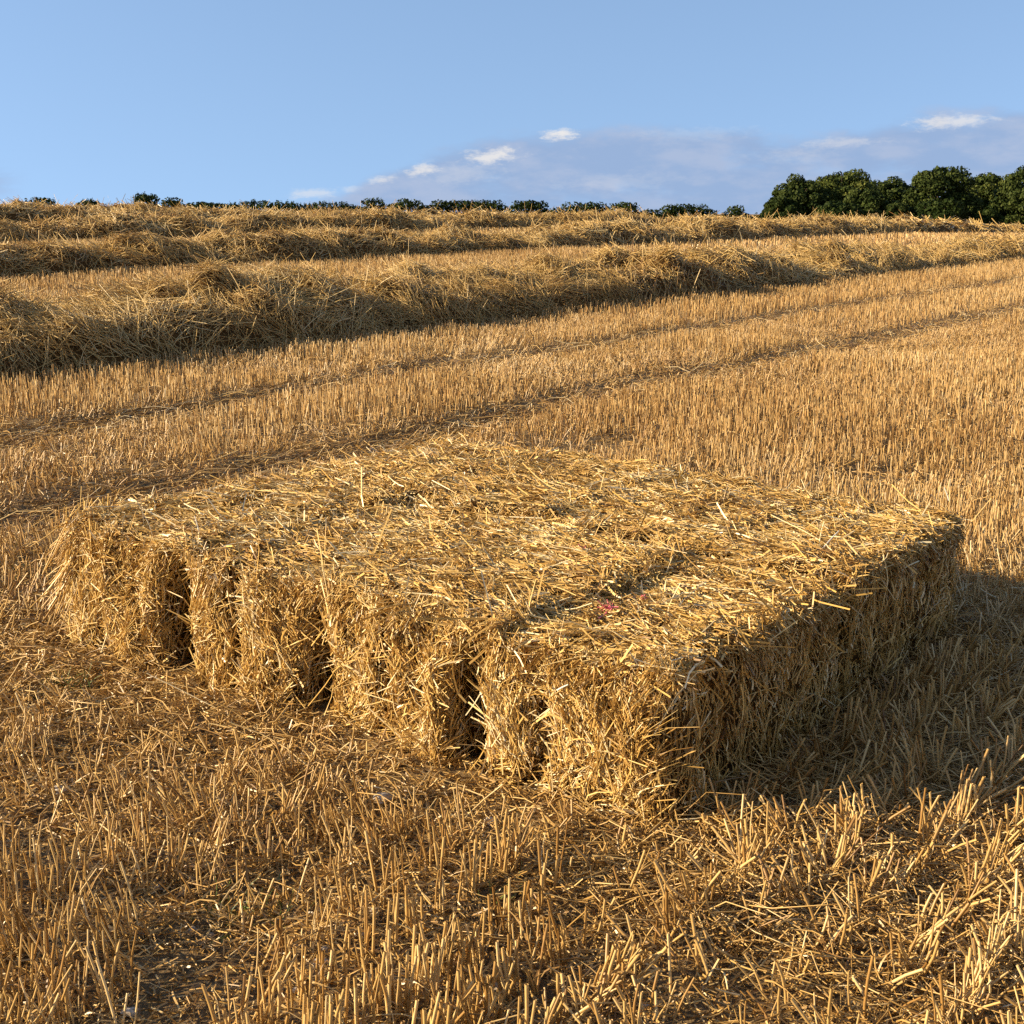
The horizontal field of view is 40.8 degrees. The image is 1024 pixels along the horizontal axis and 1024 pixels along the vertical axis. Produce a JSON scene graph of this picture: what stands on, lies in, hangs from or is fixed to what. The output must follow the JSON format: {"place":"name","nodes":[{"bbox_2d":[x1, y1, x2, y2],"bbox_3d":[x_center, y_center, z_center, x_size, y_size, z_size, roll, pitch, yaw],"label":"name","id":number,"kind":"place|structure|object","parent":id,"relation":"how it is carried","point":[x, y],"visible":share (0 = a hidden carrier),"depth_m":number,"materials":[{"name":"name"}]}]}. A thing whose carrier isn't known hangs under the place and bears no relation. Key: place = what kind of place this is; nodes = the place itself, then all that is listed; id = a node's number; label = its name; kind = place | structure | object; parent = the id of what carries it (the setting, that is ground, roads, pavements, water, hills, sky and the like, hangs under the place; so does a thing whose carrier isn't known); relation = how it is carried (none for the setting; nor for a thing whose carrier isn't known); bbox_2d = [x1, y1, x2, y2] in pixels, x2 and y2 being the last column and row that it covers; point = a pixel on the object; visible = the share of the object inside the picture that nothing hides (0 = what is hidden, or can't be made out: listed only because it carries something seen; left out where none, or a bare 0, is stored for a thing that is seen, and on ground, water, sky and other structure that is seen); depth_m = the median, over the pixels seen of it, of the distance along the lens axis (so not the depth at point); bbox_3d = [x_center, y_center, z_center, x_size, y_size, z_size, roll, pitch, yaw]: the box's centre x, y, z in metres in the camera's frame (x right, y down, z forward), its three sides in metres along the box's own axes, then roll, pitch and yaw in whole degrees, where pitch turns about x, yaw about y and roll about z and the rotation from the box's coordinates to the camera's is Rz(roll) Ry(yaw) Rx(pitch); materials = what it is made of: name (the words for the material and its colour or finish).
{"place":"outdoors","nodes":[
{"label":"outdoors","id":0,"kind":"place"},
{"bbox_2d":[0,214,1023,1023],"bbox_3d":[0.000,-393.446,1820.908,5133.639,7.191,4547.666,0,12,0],"label":"ground","id":1,"kind":"structure","parent":0,"point":[186,950],"depth_m":3.25,"materials":[{"name":"soil"}]},
{"bbox_2d":[0,540,54,593],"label":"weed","id":2,"kind":"object","parent":1,"relation":"on","point":[30,573],"visible":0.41,"depth_m":5.20,"materials":[{"name":"brown plant"}]},
{"bbox_2d":[24,196,55,205],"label":"bush","id":3,"kind":"object","parent":1,"relation":"on","point":[40,199],"visible":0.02,"depth_m":108.93,"materials":[{"name":"green plant"}]},
{"bbox_2d":[54,785,67,795],"bbox_3d":[-1.115,0.687,3.398,0.040,0.030,0.032,0,12,0],"label":"stone","id":4,"kind":"object","parent":1,"relation":"on","point":[57,789],"visible":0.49,"depth_m":3.39,"materials":[{"name":"beige stone"}]},
{"bbox_2d":[30,661,98,710],"bbox_3d":[-1.345,0.501,4.070,0.199,0.075,0.265,9,15,36],"label":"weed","id":5,"kind":"object","parent":1,"relation":"on","point":[70,680],"visible":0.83,"depth_m":4.10,"materials":[{"name":"brown plant"}]},
{"bbox_2d":[74,197,99,205],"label":"bush","id":6,"kind":"object","parent":1,"relation":"on","point":[90,201],"visible":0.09,"depth_m":111.07,"materials":[{"name":"green plant"}]},
{"bbox_2d":[120,1007,138,1016],"bbox_3d":[-0.697,0.914,2.515,0.037,0.019,0.024,0,12,0],"label":"stone","id":7,"kind":"object","parent":1,"relation":"on","point":[130,1011],"visible":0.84,"depth_m":2.51,"materials":[{"name":"grey stone"}]},
{"bbox_2d":[131,191,160,206],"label":"bush","id":8,"kind":"object","parent":1,"relation":"on","point":[146,197],"visible":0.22,"depth_m":105.00,"materials":[{"name":"green plant"}]},
{"bbox_2d":[161,197,183,207],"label":"bush","id":9,"kind":"object","parent":1,"relation":"on","point":[168,202],"visible":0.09,"depth_m":106.90,"materials":[{"name":"green plant"}]},
{"bbox_2d":[4,195,355,211],"bbox_3d":[-6.716,-11.795,57.695,3.002,2.833,48.596,9,15,36],"label":"straw windrow","id":10,"kind":"object","parent":1,"relation":"on","point":[109,205],"visible":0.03,"depth_m":47.55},
{"bbox_2d":[187,926,197,933],"bbox_3d":[-0.643,0.845,2.778,0.023,0.019,0.017,0,12,0],"label":"stone","id":11,"kind":"object","parent":1,"relation":"on","point":[193,927],"visible":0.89,"depth_m":2.77,"materials":[{"name":"stone"}]},
{"bbox_2d":[183,201,235,209],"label":"hedge","id":12,"kind":"object","parent":1,"relation":"on","point":[202,203],"visible":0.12,"depth_m":114.91,"materials":[{"name":"green plant"}]},
{"bbox_2d":[30,453,410,669],"bbox_3d":[-0.899,0.182,4.736,0.888,0.714,1.459,10,16,39],"label":"straw bale","id":13,"kind":"object","parent":1,"relation":"on","point":[122,560],"visible":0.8,"depth_m":4.36,"materials":[{"name":"beige plant"}]},
{"bbox_2d":[191,868,309,942],"bbox_3d":[-0.549,0.808,2.877,0.254,0.072,0.285,-5,13,-22],"label":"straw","id":14,"kind":"object","parent":1,"relation":"on","point":[244,907],"visible":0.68,"depth_m":2.86,"materials":[{"name":"brown plant"}]},
{"bbox_2d":[225,199,300,212],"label":"hedge","id":15,"kind":"object","parent":1,"relation":"on","point":[290,205],"visible":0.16,"depth_m":115.80,"materials":[{"name":"green plant"}]},
{"bbox_2d":[0,194,529,223],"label":"straw windrow","id":16,"kind":"object","parent":1,"relation":"on","point":[14,209],"visible":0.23,"depth_m":38.70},
{"bbox_2d":[312,958,329,967],"bbox_3d":[-0.373,0.882,2.694,0.037,0.023,0.027,0,12,0],"label":"stone","id":17,"kind":"object","parent":1,"relation":"on","point":[326,962],"visible":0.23,"depth_m":2.69,"materials":[{"name":"grey stone"}]},
{"bbox_2d":[321,946,329,956],"bbox_3d":[-0.372,0.870,2.732,0.021,0.020,0.023,-11,17,-42],"label":"stone","id":18,"kind":"object","parent":1,"relation":"on","point":[323,948],"visible":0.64,"depth_m":2.73,"materials":[{"name":"grey stone"}]},
{"bbox_2d":[293,201,367,211],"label":"hedge","id":19,"kind":"object","parent":1,"relation":"on","point":[343,205],"visible":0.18,"depth_m":116.87,"materials":[{"name":"green plant"}]},
{"bbox_2d":[166,493,535,711],"bbox_3d":[-0.494,0.247,4.406,0.943,0.617,1.205,7,14,30],"label":"straw bale","id":20,"kind":"object","parent":1,"relation":"on","point":[257,595],"visible":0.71,"depth_m":4.01},
{"bbox_2d":[361,197,385,210],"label":"bush","id":21,"kind":"object","parent":1,"relation":"on","point":[373,202],"visible":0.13,"depth_m":112.57,"materials":[{"name":"green plant"}]},
{"bbox_2d":[373,792,394,804],"bbox_3d":[-0.314,0.697,3.344,0.052,0.033,0.046,-11,16,-40],"label":"stone","id":22,"kind":"object","parent":1,"relation":"on","point":[386,795],"visible":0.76,"depth_m":3.33,"materials":[{"name":"grey stone"}]},
{"bbox_2d":[0,199,797,243],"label":"straw windrow","id":23,"kind":"object","parent":1,"relation":"on","point":[100,226],"visible":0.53,"depth_m":33.27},
{"bbox_2d":[384,198,432,211],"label":"hedge","id":24,"kind":"object","parent":1,"relation":"on","point":[411,204],"visible":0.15,"depth_m":116.78,"materials":[{"name":"green plant"}]},
{"bbox_2d":[272,420,582,500],"bbox_3d":[-0.291,0.021,5.411,1.001,0.645,1.256,12,17,43],"label":"straw bale","id":25,"kind":"object","parent":1,"relation":"on","point":[406,468],"visible":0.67,"depth_m":5.31},
{"bbox_2d":[426,199,508,213],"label":"hedge","id":26,"kind":"object","parent":1,"relation":"on","point":[446,205],"visible":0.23,"depth_m":117.80,"materials":[{"name":"green plant"}]},
{"bbox_2d":[484,817,497,825],"bbox_3d":[-0.050,0.734,3.269,0.031,0.022,0.027,-10,16,-38],"label":"stone","id":27,"kind":"object","parent":1,"relation":"on","point":[490,821],"visible":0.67,"depth_m":3.26,"materials":[{"name":"grey stone"}]},
{"bbox_2d":[462,863,523,907],"bbox_3d":[-0.042,0.793,2.946,0.146,0.074,0.126,0,12,0],"label":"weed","id":28,"kind":"object","parent":1,"relation":"on","point":[501,889],"visible":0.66,"depth_m":2.92,"materials":[{"name":"brown plant"}]},
{"bbox_2d":[299,509,702,766],"bbox_3d":[-0.003,0.339,4.044,0.857,0.599,1.236,12,17,43],"label":"straw bale","id":29,"kind":"object","parent":1,"relation":"on","point":[396,676],"visible":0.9,"depth_m":3.72,"materials":[{"name":"yellow plant"}]},
{"bbox_2d":[0,219,1023,1023],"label":"stubble","id":30,"kind":"object","parent":1,"relation":"on","point":[966,373],"visible":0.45,"depth_m":4.50,"materials":[{"name":"yellow plant"}]},
{"bbox_2d":[0,244,1023,1023],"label":"loose straw","id":31,"kind":"object","parent":1,"relation":"on","point":[626,868],"visible":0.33,"depth_m":3.27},
{"bbox_2d":[0,221,1023,386],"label":"straw windrow","id":32,"kind":"object","parent":1,"relation":"on","point":[206,307],"visible":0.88,"depth_m":13.40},
{"bbox_2d":[0,207,1023,282],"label":"straw windrow","id":33,"kind":"object","parent":1,"relation":"on","point":[121,249],"visible":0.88,"depth_m":25.20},
{"bbox_2d":[506,199,549,215],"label":"bush","id":34,"kind":"object","parent":1,"relation":"on","point":[536,206],"visible":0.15,"depth_m":114.94,"materials":[{"name":"green plant"}]},
{"bbox_2d":[405,440,742,523],"bbox_3d":[0.139,0.069,5.147,0.929,0.612,1.281,11,17,42],"label":"straw bale","id":35,"kind":"object","parent":1,"relation":"on","point":[526,487],"visible":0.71,"depth_m":4.98},
{"bbox_2d":[549,201,610,213],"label":"hedge","id":36,"kind":"object","parent":1,"relation":"on","point":[590,206],"visible":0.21,"depth_m":119.73,"materials":[{"name":"green plant"}]},
{"bbox_2d":[607,201,644,214],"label":"bush","id":37,"kind":"object","parent":1,"relation":"on","point":[626,206],"visible":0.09,"depth_m":116.61,"materials":[{"name":"green plant"}]},
{"bbox_2d":[434,540,887,827],"bbox_3d":[0.390,0.466,3.668,0.834,0.678,1.308,10,16,39],"label":"straw bale","id":38,"kind":"object","parent":1,"relation":"on","point":[655,693],"visible":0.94,"depth_m":3.43,"materials":[{"name":"yellow plant"}]},
{"bbox_2d":[640,203,717,218],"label":"hedge","id":39,"kind":"object","parent":1,"relation":"on","point":[675,209],"visible":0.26,"depth_m":122.71,"materials":[{"name":"green plant"}]},
{"bbox_2d":[544,465,835,552],"bbox_3d":[0.640,0.177,4.853,0.811,0.599,1.284,9,15,35],"label":"straw bale","id":40,"kind":"object","parent":1,"relation":"on","point":[657,511],"visible":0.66,"depth_m":4.68},
{"bbox_2d":[718,205,752,220],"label":"bush","id":41,"kind":"object","parent":1,"relation":"on","point":[735,210],"visible":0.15,"depth_m":122.92,"materials":[{"name":"green plant"}]},
{"bbox_2d":[752,211,795,220],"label":"hedge","id":42,"kind":"object","parent":1,"relation":"on","point":[775,216],"visible":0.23,"depth_m":124.80,"materials":[{"name":"green plant"}]},
{"bbox_2d":[759,196,801,218],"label":"tree","id":43,"kind":"object","parent":1,"relation":"on","point":[783,204],"visible":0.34,"depth_m":228.60,"materials":[{"name":"green plant"}]},
{"bbox_2d":[768,173,830,216],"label":"tree","id":44,"kind":"object","parent":1,"relation":"on","point":[808,196],"visible":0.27,"depth_m":231.41,"materials":[{"name":"green plant"}]},
{"bbox_2d":[680,482,990,711],"bbox_3d":[1.003,0.266,4.590,0.863,0.644,1.420,10,16,38],"label":"straw bale","id":45,"kind":"object","parent":1,"relation":"on","point":[903,553],"visible":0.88,"depth_m":4.30,"materials":[{"name":"beige plant"}]},
{"bbox_2d":[812,199,866,218],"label":"bush","id":46,"kind":"object","parent":1,"relation":"on","point":[836,207],"visible":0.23,"depth_m":220.24,"materials":[{"name":"green plant"}]},
{"bbox_2d":[816,168,880,202],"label":"tree","id":47,"kind":"object","parent":1,"relation":"on","point":[837,186],"visible":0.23,"depth_m":235.63,"materials":[{"name":"green plant"}]},
{"bbox_2d":[843,187,888,218],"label":"tree","id":48,"kind":"object","parent":1,"relation":"on","point":[870,200],"visible":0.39,"depth_m":224.06,"materials":[{"name":"green plant"}]},
{"bbox_2d":[868,179,879,188],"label":"tree","id":49,"kind":"object","parent":1,"relation":"on","point":[875,182],"visible":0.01,"depth_m":258.22,"materials":[{"name":"green plant"}]},
{"bbox_2d":[873,175,915,203],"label":"tree","id":50,"kind":"object","parent":1,"relation":"on","point":[890,191],"visible":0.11,"depth_m":246.99,"materials":[{"name":"green plant"}]},
{"bbox_2d":[879,200,912,218],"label":"bush","id":51,"kind":"object","parent":1,"relation":"on","point":[893,206],"visible":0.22,"depth_m":223.09,"materials":[{"name":"green plant"}]},
{"bbox_2d":[909,198,970,221],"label":"bush","id":52,"kind":"object","parent":1,"relation":"on","point":[947,208],"visible":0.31,"depth_m":221.00,"materials":[{"name":"green plant"}]},
{"bbox_2d":[901,165,983,220],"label":"tree","id":53,"kind":"object","parent":1,"relation":"on","point":[935,183],"visible":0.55,"depth_m":230.65,"materials":[{"name":"green plant"}]},
{"bbox_2d":[971,172,1005,213],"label":"tree","id":54,"kind":"object","parent":1,"relation":"on","point":[985,187],"visible":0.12,"depth_m":249.00,"materials":[{"name":"green plant"}]},
{"bbox_2d":[973,206,1005,224],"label":"bush","id":55,"kind":"object","parent":1,"relation":"on","point":[987,213],"visible":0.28,"depth_m":223.53,"materials":[{"name":"green plant"}]},
{"bbox_2d":[985,165,1023,226],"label":"tree","id":56,"kind":"object","parent":1,"relation":"on","point":[1008,198],"visible":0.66,"depth_m":228.10,"materials":[{"name":"green plant"}]},
{"bbox_2d":[0,0,1023,213],"label":"sky","id":57,"kind":"structure","parent":0,"point":[653,104],"materials":[{"name":"blue"}]}
]}

